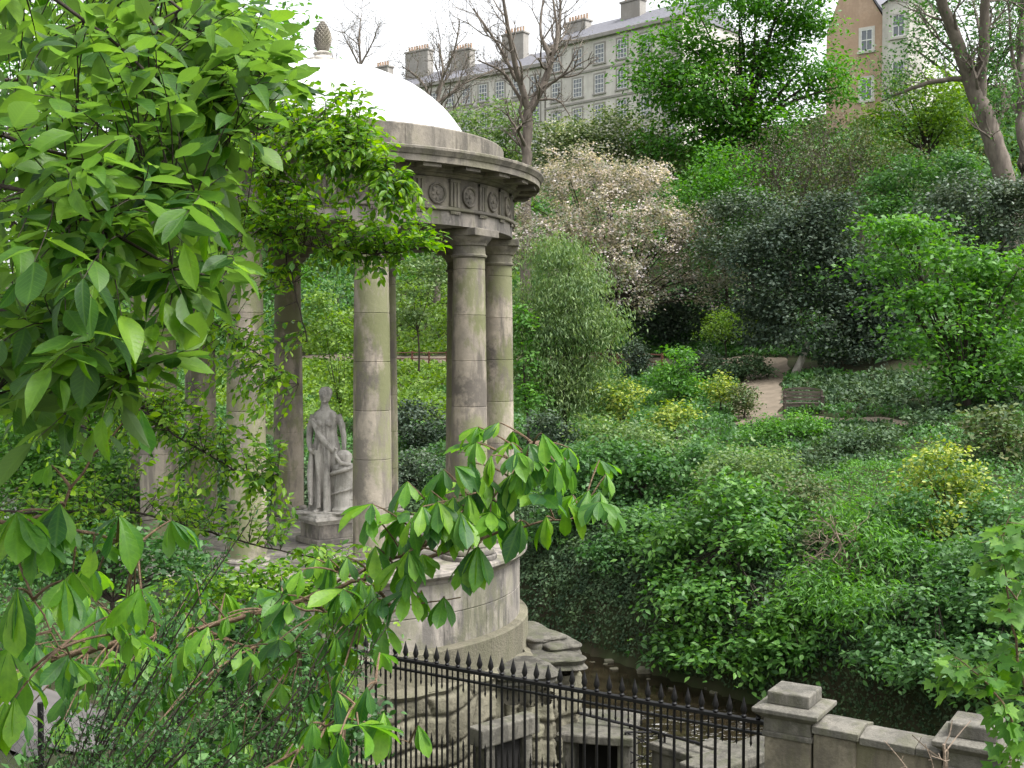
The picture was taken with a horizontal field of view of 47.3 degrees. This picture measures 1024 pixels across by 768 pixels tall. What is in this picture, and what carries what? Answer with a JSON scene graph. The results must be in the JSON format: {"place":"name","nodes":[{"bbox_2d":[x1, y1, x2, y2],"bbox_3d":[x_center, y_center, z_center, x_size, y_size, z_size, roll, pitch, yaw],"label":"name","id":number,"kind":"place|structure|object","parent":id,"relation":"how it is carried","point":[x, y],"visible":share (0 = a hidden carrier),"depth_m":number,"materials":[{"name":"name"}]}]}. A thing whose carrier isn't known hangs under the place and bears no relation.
{"place":"outdoors","nodes":[
{"label":"outdoors","id":0,"kind":"place"},
{"bbox_2d":[0,677,118,760],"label":"paved path","id":1,"kind":"structure","parent":0,"point":[53,697],"depth_m":9.06,"materials":[{"name":"grey stone"}]},
{"bbox_2d":[0,480,763,767],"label":"water","id":2,"kind":"structure","parent":0,"point":[628,675],"depth_m":26.55,"materials":[{"name":"brown liquid"}]},
{"bbox_2d":[0,0,1018,273],"label":"sky","id":3,"kind":"structure","parent":0,"point":[403,18],"materials":[{"name":"white"}]},
{"bbox_2d":[0,84,1023,767],"bbox_3d":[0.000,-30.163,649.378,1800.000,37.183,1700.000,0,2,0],"label":"ground","id":4,"kind":"structure","parent":0,"point":[598,650],"depth_m":29.71,"materials":[{"name":"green plant"}]},
{"bbox_2d":[0,702,182,767],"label":"wire fence","id":5,"kind":"object","parent":4,"relation":"on","point":[40,713],"visible":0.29,"depth_m":6.20,"materials":[{"name":"black metal"}]},
{"bbox_2d":[0,409,200,755],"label":"horse chestnut","id":6,"kind":"object","parent":4,"relation":"on","point":[45,540],"visible":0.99,"depth_m":3.12,"materials":[{"name":"green plant"}]},
{"bbox_2d":[0,414,220,570],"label":"leafy shrub","id":7,"kind":"object","parent":4,"relation":"on","point":[34,462],"visible":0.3,"depth_m":17.78,"materials":[{"name":"green plant"}]},
{"bbox_2d":[0,296,224,500],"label":"leafy shrub","id":8,"kind":"object","parent":4,"relation":"on","point":[90,416],"visible":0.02,"depth_m":26.98,"materials":[{"name":"green plant"}]},
{"bbox_2d":[0,505,246,661],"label":"leafy shrub","id":9,"kind":"object","parent":4,"relation":"on","point":[170,563],"visible":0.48,"depth_m":11.54,"materials":[{"name":"green plant"}]},
{"bbox_2d":[0,501,321,767],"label":"undergrowth","id":10,"kind":"object","parent":4,"relation":"on","point":[204,756],"visible":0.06,"depth_m":11.24,"materials":[{"name":"green plant"}]},
{"bbox_2d":[0,0,325,485],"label":"whitebeam tree","id":11,"kind":"object","parent":4,"relation":"on","point":[203,79],"visible":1,"depth_m":2.33,"materials":[{"name":"green plant"}]},
{"bbox_2d":[0,0,341,495],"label":"broadleaf tree","id":12,"kind":"object","parent":4,"relation":"on","point":[61,22],"visible":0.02,"depth_m":24.82,"materials":[{"name":"green plant"}]},
{"bbox_2d":[20,507,331,767],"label":"privet shrub","id":13,"kind":"object","parent":4,"relation":"on","point":[100,749],"visible":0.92,"depth_m":4.22,"materials":[{"name":"green plant"}]},
{"bbox_2d":[0,78,452,585],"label":"hornbeam tree","id":14,"kind":"object","parent":4,"relation":"on","point":[340,143],"visible":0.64,"depth_m":6.58,"materials":[{"name":"green plant"}]},
{"bbox_2d":[117,546,410,680],"bbox_3d":[-2.850,2.863,13.350,3.378,1.989,1.414,0,2,0],"label":"leafy shrub","id":15,"kind":"object","parent":4,"relation":"on","point":[230,581],"visible":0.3,"depth_m":13.17,"materials":[{"name":"green plant"}]},
{"bbox_2d":[223,253,326,307],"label":"broadleaf tree","id":16,"kind":"object","parent":4,"relation":"on","point":[272,269],"visible":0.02,"depth_m":103.46,"materials":[{"name":"green plant"}]},
{"bbox_2d":[139,598,416,767],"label":"leafy shrub","id":17,"kind":"object","parent":4,"relation":"on","point":[356,733],"visible":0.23,"depth_m":9.60,"materials":[{"name":"green plant"}]},
{"bbox_2d":[0,422,625,767],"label":"horse chestnut","id":18,"kind":"object","parent":4,"relation":"on","point":[451,526],"visible":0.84,"depth_m":4.62,"materials":[{"name":"green plant"}]},
{"bbox_2d":[231,586,395,767],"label":"privet shrub","id":19,"kind":"object","parent":4,"relation":"on","point":[271,759],"visible":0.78,"depth_m":4.19,"materials":[{"name":"green plant"}]},
{"bbox_2d":[301,279,353,420],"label":"leafy shrub","id":20,"kind":"object","parent":4,"relation":"on","point":[321,305],"visible":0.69,"depth_m":51.97,"materials":[{"name":"green plant"}]},
{"bbox_2d":[265,652,431,767],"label":"horse chestnut","id":21,"kind":"object","parent":4,"relation":"on","point":[378,736],"visible":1,"depth_m":3.72,"materials":[{"name":"green plant"}]},
{"bbox_2d":[307,0,391,64],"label":"bare tree","id":22,"kind":"object","parent":4,"relation":"on","point":[358,39],"visible":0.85,"depth_m":104.71,"materials":[{"name":"grey plant"}]},
{"bbox_2d":[119,21,587,767],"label":"temple","id":23,"kind":"structure","parent":4,"relation":"on","point":[475,187],"depth_m":16.70,"materials":[{"name":"stone"}]},
{"bbox_2d":[291,510,352,545],"bbox_3d":[-2.943,2.256,18.542,0.810,0.485,0.810,-1,2,-38],"label":"pedestal","id":24,"kind":"object","parent":23,"relation":"on","point":[318,529],"visible":0.64,"depth_m":18.25,"materials":[{"name":"stone"}]},
{"bbox_2d":[298,386,352,514],"bbox_3d":[-2.826,1.028,18.453,0.966,1.975,0.670,0,2,8],"label":"statue","id":25,"kind":"object","parent":24,"relation":"on","point":[330,477],"visible":1,"depth_m":18.32,"materials":[{"name":"stone"}]},
{"bbox_2d":[475,738,519,767],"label":"doorway","id":26,"kind":"structure","parent":23,"relation":"in","point":[506,745],"depth_m":15.37,"materials":[{"name":"black"}]},
{"bbox_2d":[396,252,447,372],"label":"young tree","id":27,"kind":"object","parent":4,"relation":"on","point":[411,319],"visible":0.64,"depth_m":71.70,"materials":[{"name":"green plant"}]},
{"bbox_2d":[398,393,445,450],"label":"evergreen bush","id":28,"kind":"object","parent":4,"relation":"on","point":[404,429],"visible":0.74,"depth_m":46.85,"materials":[{"name":"green plant"}]},
{"bbox_2d":[398,440,445,488],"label":"leafy shrub","id":29,"kind":"object","parent":4,"relation":"on","point":[405,469],"visible":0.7,"depth_m":41.04,"materials":[{"name":"green plant"}]},
{"bbox_2d":[379,0,505,305],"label":"bare tree","id":30,"kind":"object","parent":4,"relation":"on","point":[443,72],"visible":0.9,"depth_m":99.30,"materials":[{"name":"grey plant"}]},
{"bbox_2d":[375,26,545,167],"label":"terrace house","id":31,"kind":"structure","parent":4,"relation":"on","point":[521,41],"depth_m":146.54,"materials":[{"name":"stone"}]},
{"bbox_2d":[223,625,764,767],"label":"iron railing","id":32,"kind":"object","parent":4,"relation":"on","point":[646,701],"visible":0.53,"depth_m":10.16,"materials":[{"name":"metal"}]},
{"bbox_2d":[446,91,545,205],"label":"leafy tree","id":33,"kind":"object","parent":4,"relation":"on","point":[497,135],"visible":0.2,"depth_m":85.09,"materials":[{"name":"green plant"}]},
{"bbox_2d":[0,422,1023,735],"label":"ivy","id":34,"kind":"object","parent":4,"relation":"on","point":[560,582],"visible":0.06,"depth_m":29.49,"materials":[{"name":"green plant"}]},
{"bbox_2d":[0,325,1023,578],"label":"undergrowth","id":35,"kind":"object","parent":4,"relation":"on","point":[724,417],"visible":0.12,"depth_m":42.67,"materials":[{"name":"green plant"}]},
{"bbox_2d":[442,0,597,313],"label":"bare tree","id":36,"kind":"object","parent":4,"relation":"on","point":[524,142],"visible":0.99,"depth_m":77.99,"materials":[{"name":"grey plant"}]},
{"bbox_2d":[512,300,556,453],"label":"leafy shrub","id":37,"kind":"object","parent":4,"relation":"on","point":[527,400],"visible":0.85,"depth_m":41.80,"materials":[{"name":"green plant"}]},
{"bbox_2d":[516,408,581,448],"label":"shrub","id":38,"kind":"object","parent":4,"relation":"on","point":[551,427],"visible":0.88,"depth_m":39.79,"materials":[{"name":"green plant"}]},
{"bbox_2d":[120,78,1023,351],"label":"undergrowth","id":39,"kind":"object","parent":4,"relation":"on","point":[343,301],"visible":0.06,"depth_m":88.50,"materials":[{"name":"green plant"}]},
{"bbox_2d":[512,223,651,441],"bbox_3d":[1.859,-1.742,43.049,6.468,8.349,4.768,0,2,0],"label":"weeping tree","id":40,"kind":"object","parent":4,"relation":"on","point":[582,326],"visible":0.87,"depth_m":42.43,"materials":[{"name":"green plant"}]},
{"bbox_2d":[516,475,670,577],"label":"leafy shrub","id":41,"kind":"object","parent":4,"relation":"on","point":[532,530],"visible":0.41,"depth_m":31.57,"materials":[{"name":"green plant"}]},
{"bbox_2d":[554,708,639,767],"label":"stone cell","id":42,"kind":"object","parent":4,"relation":"on","point":[602,744],"visible":0.59,"depth_m":17.46},
{"bbox_2d":[579,744,616,767],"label":"doorway","id":43,"kind":"structure","parent":42,"relation":"in","point":[590,749],"depth_m":17.68,"materials":[{"name":"black"}]},
{"bbox_2d":[177,96,1018,427],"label":"undergrowth","id":44,"kind":"object","parent":4,"relation":"on","point":[435,370],"visible":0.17,"depth_m":81.90,"materials":[{"name":"green plant"}]},
{"bbox_2d":[512,99,703,288],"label":"leafy tree","id":45,"kind":"object","parent":4,"relation":"on","point":[589,135],"visible":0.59,"depth_m":80.23,"materials":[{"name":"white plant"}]},
{"bbox_2d":[589,373,655,435],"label":"variegated shrub","id":46,"kind":"object","parent":4,"relation":"on","point":[622,401],"visible":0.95,"depth_m":42.03,"materials":[{"name":"yellow plant"}]},
{"bbox_2d":[544,405,703,454],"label":"leafy shrub","id":47,"kind":"object","parent":4,"relation":"on","point":[630,432],"visible":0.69,"depth_m":38.38,"materials":[{"name":"green plant"}]},
{"bbox_2d":[512,138,758,367],"bbox_3d":[6.186,-6.757,62.447,14.974,12.866,8.030,0,2,0],"label":"blossom tree","id":48,"kind":"object","parent":4,"relation":"on","point":[639,268],"visible":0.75,"depth_m":62.20,"materials":[{"name":"beige plant"}]},
{"bbox_2d":[617,337,655,379],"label":"round bush","id":49,"kind":"object","parent":4,"relation":"on","point":[641,358],"visible":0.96,"depth_m":57.68,"materials":[{"name":"green plant"}]},
{"bbox_2d":[554,431,726,510],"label":"leafy shrub","id":50,"kind":"object","parent":4,"relation":"on","point":[652,466],"visible":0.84,"depth_m":33.80,"materials":[{"name":"green plant"}]},
{"bbox_2d":[543,0,742,168],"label":"terrace house","id":51,"kind":"structure","parent":4,"relation":"on","point":[586,87],"depth_m":132.57,"materials":[{"name":"stone"}]},
{"bbox_2d":[570,76,583,99],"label":"window","id":52,"kind":"structure","parent":51,"relation":"in","point":[577,82],"depth_m":135.09,"materials":[{"name":"white glass"}]},
{"bbox_2d":[592,41,605,65],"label":"window","id":53,"kind":"structure","parent":51,"relation":"in","point":[600,54],"depth_m":132.71,"materials":[{"name":"white glass"}]},
{"bbox_2d":[592,71,605,95],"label":"window","id":54,"kind":"structure","parent":51,"relation":"in","point":[599,86],"depth_m":132.87,"materials":[{"name":"white glass"}]},
{"bbox_2d":[597,271,741,346],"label":"evergreen bush","id":55,"kind":"object","parent":4,"relation":"on","point":[672,324],"visible":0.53,"depth_m":65.75,"materials":[{"name":"green plant"}]},
{"bbox_2d":[641,393,709,441],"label":"variegated shrub","id":56,"kind":"object","parent":4,"relation":"on","point":[677,417],"visible":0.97,"depth_m":41.01,"materials":[{"name":"yellow plant"}]},
{"bbox_2d":[649,737,711,767],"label":"river wall","id":57,"kind":"structure","parent":4,"relation":"on","point":[667,754],"depth_m":16.85,"materials":[{"name":"stone"}]},
{"bbox_2d":[574,711,699,744],"bbox_3d":[1.825,5.520,17.285,2.244,1.162,0.302,1,2,33],"label":"handrail","id":58,"kind":"object","parent":57,"relation":"attached to","point":[664,735],"visible":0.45,"depth_m":17.26,"materials":[{"name":"black metal"}]},
{"bbox_2d":[641,345,720,404],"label":"feathery shrub","id":59,"kind":"object","parent":4,"relation":"on","point":[690,389],"visible":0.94,"depth_m":49.77,"materials":[{"name":"green plant"}]},
{"bbox_2d":[673,342,732,380],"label":"shrub","id":60,"kind":"object","parent":4,"relation":"on","point":[702,357],"visible":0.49,"depth_m":53.72,"materials":[{"name":"green plant"}]},
{"bbox_2d":[695,365,741,410],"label":"variegated shrub","id":61,"kind":"object","parent":4,"relation":"on","point":[718,395],"visible":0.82,"depth_m":45.81,"materials":[{"name":"yellow plant"}]},
{"bbox_2d":[652,136,790,335],"bbox_3d":[11.420,-7.673,64.033,8.673,11.729,5.542,0,2,0],"label":"leafy shrub","id":62,"kind":"object","parent":4,"relation":"on","point":[715,180],"visible":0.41,"depth_m":63.71,"materials":[{"name":"green plant"}]},
{"bbox_2d":[679,735,764,767],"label":"river wall","id":63,"kind":"structure","parent":4,"relation":"on","point":[736,757],"depth_m":12.18,"materials":[{"name":"stone"}]},
{"bbox_2d":[690,304,756,362],"bbox_3d":[10.566,-2.154,56.868,3.796,3.456,2.873,0,2,0],"label":"tree","id":64,"kind":"object","parent":4,"relation":"on","point":[722,323],"visible":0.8,"depth_m":56.76,"materials":[{"name":"plant"}]},
{"bbox_2d":[610,461,853,699],"bbox_3d":[5.275,4.487,28.059,5.584,5.141,6.728,0,2,0],"label":"laurel bush","id":65,"kind":"object","parent":4,"relation":"on","point":[683,589],"visible":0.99,"depth_m":28.01,"materials":[{"name":"green plant"}]},
{"bbox_2d":[698,352,780,382],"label":"shrub","id":66,"kind":"object","parent":4,"relation":"on","point":[757,364],"visible":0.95,"depth_m":52.63,"materials":[{"name":"green plant"}]},
{"bbox_2d":[604,0,879,251],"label":"sycamore tree","id":67,"kind":"object","parent":4,"relation":"on","point":[747,114],"visible":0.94,"depth_m":76.79,"materials":[{"name":"green plant"}]},
{"bbox_2d":[720,378,766,418],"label":"shrub","id":68,"kind":"object","parent":4,"relation":"on","point":[742,401],"visible":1,"depth_m":44.97,"materials":[{"name":"green plant"}]},
{"bbox_2d":[683,183,804,351],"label":"leafy shrub","id":69,"kind":"object","parent":4,"relation":"on","point":[730,210],"visible":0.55,"depth_m":60.63,"materials":[{"name":"green plant"}]},
{"bbox_2d":[701,287,788,353],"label":"evergreen bush","id":70,"kind":"object","parent":4,"relation":"on","point":[723,310],"visible":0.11,"depth_m":60.85,"materials":[{"name":"green plant"}]},
{"bbox_2d":[684,434,809,499],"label":"leafy shrub","id":71,"kind":"object","parent":4,"relation":"on","point":[739,464],"visible":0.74,"depth_m":32.27,"materials":[{"name":"green plant"}]},
{"bbox_2d":[727,405,838,443],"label":"leafy shrub","id":72,"kind":"object","parent":4,"relation":"on","point":[802,430],"visible":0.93,"depth_m":38.84,"materials":[{"name":"green plant"}]},
{"bbox_2d":[735,583,842,685],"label":"leafy shrub","id":73,"kind":"object","parent":4,"relation":"on","point":[799,657],"visible":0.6,"depth_m":25.55,"materials":[{"name":"green plant"}]},
{"bbox_2d":[717,104,868,312],"bbox_3d":[16.226,-9.755,65.461,10.038,11.940,7.816,0,2,0],"label":"twiggy shrub","id":74,"kind":"object","parent":4,"relation":"on","point":[779,165],"visible":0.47,"depth_m":64.84,"materials":[{"name":"green plant"}]},
{"bbox_2d":[752,681,836,767],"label":"stone pier","id":75,"kind":"structure","parent":4,"relation":"on","point":[791,713],"depth_m":8.80,"materials":[{"name":"stone"}]},
{"bbox_2d":[783,387,824,413],"bbox_3d":[11.123,0.691,44.625,1.500,1.130,0.605,0,2,8],"label":"park bench","id":76,"kind":"object","parent":4,"relation":"on","point":[800,394],"visible":0.94,"depth_m":44.82,"materials":[{"name":"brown wood"}]},
{"bbox_2d":[758,466,858,557],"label":"leafy shrub","id":77,"kind":"object","parent":4,"relation":"on","point":[808,490],"visible":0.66,"depth_m":29.79,"materials":[{"name":"green plant"}]},
{"bbox_2d":[709,182,932,375],"bbox_3d":[13.972,-4.646,52.971,10.244,9.192,5.882,0,2,0],"label":"holly tree","id":78,"kind":"object","parent":4,"relation":"on","point":[825,244],"visible":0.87,"depth_m":52.24,"materials":[{"name":"green plant"}]},
{"bbox_2d":[798,505,875,581],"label":"twiggy shrub","id":79,"kind":"object","parent":4,"relation":"on","point":[836,534],"visible":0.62,"depth_m":26.41,"materials":[{"name":"brown plant"}]},
{"bbox_2d":[789,422,900,463],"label":"shrub","id":80,"kind":"object","parent":4,"relation":"on","point":[856,440],"visible":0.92,"depth_m":35.54,"materials":[{"name":"green plant"}]},
{"bbox_2d":[734,421,959,518],"bbox_3d":[10.051,2.365,35.950,5.733,1.826,13.098,0,2,0],"label":"ground cover","id":81,"kind":"object","parent":4,"relation":"on","point":[854,462],"visible":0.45,"depth_m":32.81,"materials":[{"name":"green plant"}]},
{"bbox_2d":[751,486,958,655],"bbox_3d":[7.870,4.104,26.215,5.025,3.302,5.857,0,2,0],"label":"feathery shrub","id":82,"kind":"object","parent":4,"relation":"on","point":[820,593],"visible":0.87,"depth_m":25.71,"materials":[{"name":"green plant"}]},
{"bbox_2d":[726,365,1023,472],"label":"ivy","id":83,"kind":"object","parent":4,"relation":"on","point":[872,389],"visible":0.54,"depth_m":43.36,"materials":[{"name":"green plant"}]},
{"bbox_2d":[812,714,942,767],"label":"parapet wall","id":84,"kind":"structure","parent":4,"relation":"on","point":[842,742],"depth_m":8.52,"materials":[{"name":"stone"}]},
{"bbox_2d":[826,0,937,131],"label":"tenement","id":85,"kind":"structure","parent":4,"relation":"on","point":[868,26],"depth_m":102.72,"materials":[{"name":"stone"}]},
{"bbox_2d":[857,26,875,54],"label":"window","id":86,"kind":"structure","parent":85,"relation":"in","point":[866,34],"depth_m":102.90,"materials":[{"name":"white glass"}]},
{"bbox_2d":[858,75,874,102],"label":"window","id":87,"kind":"structure","parent":85,"relation":"in","point":[871,99],"depth_m":103.00,"materials":[{"name":"white glass"}]},
{"bbox_2d":[889,11,907,39],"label":"window","id":88,"kind":"structure","parent":85,"relation":"in","point":[895,29],"depth_m":100.10,"materials":[{"name":"white glass"}]},
{"bbox_2d":[779,103,986,255],"bbox_3d":[20.095,-9.720,63.022,11.819,11.245,6.394,0,2,0],"label":"twiggy shrub","id":89,"kind":"object","parent":4,"relation":"on","point":[865,142],"visible":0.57,"depth_m":62.47,"materials":[{"name":"green plant"}]},
{"bbox_2d":[840,142,992,328],"bbox_3d":[19.380,-6.577,55.459,6.868,9.461,5.567,0,2,0],"label":"leafy shrub","id":90,"kind":"object","parent":4,"relation":"on","point":[885,205],"visible":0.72,"depth_m":55.32,"materials":[{"name":"green plant"}]},
{"bbox_2d":[815,207,1023,409],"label":"spreading tree","id":91,"kind":"object","parent":4,"relation":"on","point":[965,380],"visible":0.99,"depth_m":40.52,"materials":[{"name":"green plant"}]},
{"bbox_2d":[843,56,1006,192],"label":"broadleaf tree","id":92,"kind":"object","parent":4,"relation":"on","point":[930,123],"visible":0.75,"depth_m":72.97,"materials":[{"name":"green plant"}]},
{"bbox_2d":[889,402,965,436],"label":"shrub","id":93,"kind":"object","parent":4,"relation":"on","point":[931,418],"visible":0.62,"depth_m":38.10,"materials":[{"name":"green plant"}]},
{"bbox_2d":[884,720,970,767],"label":"dry shrub","id":94,"kind":"object","parent":4,"relation":"on","point":[945,764],"visible":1,"depth_m":7.48,"materials":[{"name":"brown plant"}]},
{"bbox_2d":[835,537,1023,705],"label":"leafy shrub","id":95,"kind":"object","parent":4,"relation":"on","point":[940,591],"visible":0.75,"depth_m":23.22,"materials":[{"name":"green plant"}]},
{"bbox_2d":[850,0,1023,275],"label":"leaning tree","id":96,"kind":"object","parent":4,"relation":"on","point":[972,78],"visible":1,"depth_m":57.27,"materials":[{"name":"grey plant"}]},
{"bbox_2d":[856,479,1023,576],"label":"leafy shrub","id":97,"kind":"object","parent":4,"relation":"on","point":[897,506],"visible":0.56,"depth_m":26.86,"materials":[{"name":"green plant"}]},
{"bbox_2d":[865,0,1018,137],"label":"broadleaf tree","id":98,"kind":"object","parent":4,"relation":"on","point":[917,44],"visible":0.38,"depth_m":83.21,"materials":[{"name":"green plant"}]},
{"bbox_2d":[883,433,1023,542],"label":"variegated shrub","id":99,"kind":"object","parent":4,"relation":"on","point":[963,483],"visible":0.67,"depth_m":27.91,"materials":[{"name":"yellow plant"}]},
{"bbox_2d":[896,165,1023,326],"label":"leafy shrub","id":100,"kind":"object","parent":4,"relation":"on","point":[1000,203],"visible":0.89,"depth_m":50.47,"materials":[{"name":"green plant"}]},
{"bbox_2d":[902,488,1023,722],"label":"leafy shrub","id":101,"kind":"object","parent":4,"relation":"on","point":[992,643],"visible":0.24,"depth_m":22.79,"materials":[{"name":"green plant"}]},
{"bbox_2d":[931,711,1009,767],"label":"stone pier","id":102,"kind":"structure","parent":4,"relation":"on","point":[967,747],"depth_m":8.06,"materials":[{"name":"stone"}]},
{"bbox_2d":[922,512,1023,767],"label":"maple sapling","id":103,"kind":"object","parent":4,"relation":"on","point":[960,678],"visible":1,"depth_m":6.06,"materials":[{"name":"green plant"}]},
{"bbox_2d":[933,400,1023,471],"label":"leafy shrub","id":104,"kind":"object","parent":4,"relation":"on","point":[997,415],"visible":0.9,"depth_m":32.63,"materials":[{"name":"green plant"}]},
{"bbox_2d":[957,0,1023,224],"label":"bare tree","id":105,"kind":"object","parent":4,"relation":"on","point":[1019,52],"visible":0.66,"depth_m":63.31,"materials":[{"name":"grey plant"}]},
{"bbox_2d":[266,353,791,424],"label":"path","id":106,"kind":"structure","parent":0,"point":[770,388],"depth_m":51.79,"materials":[{"name":"beige gravel"}]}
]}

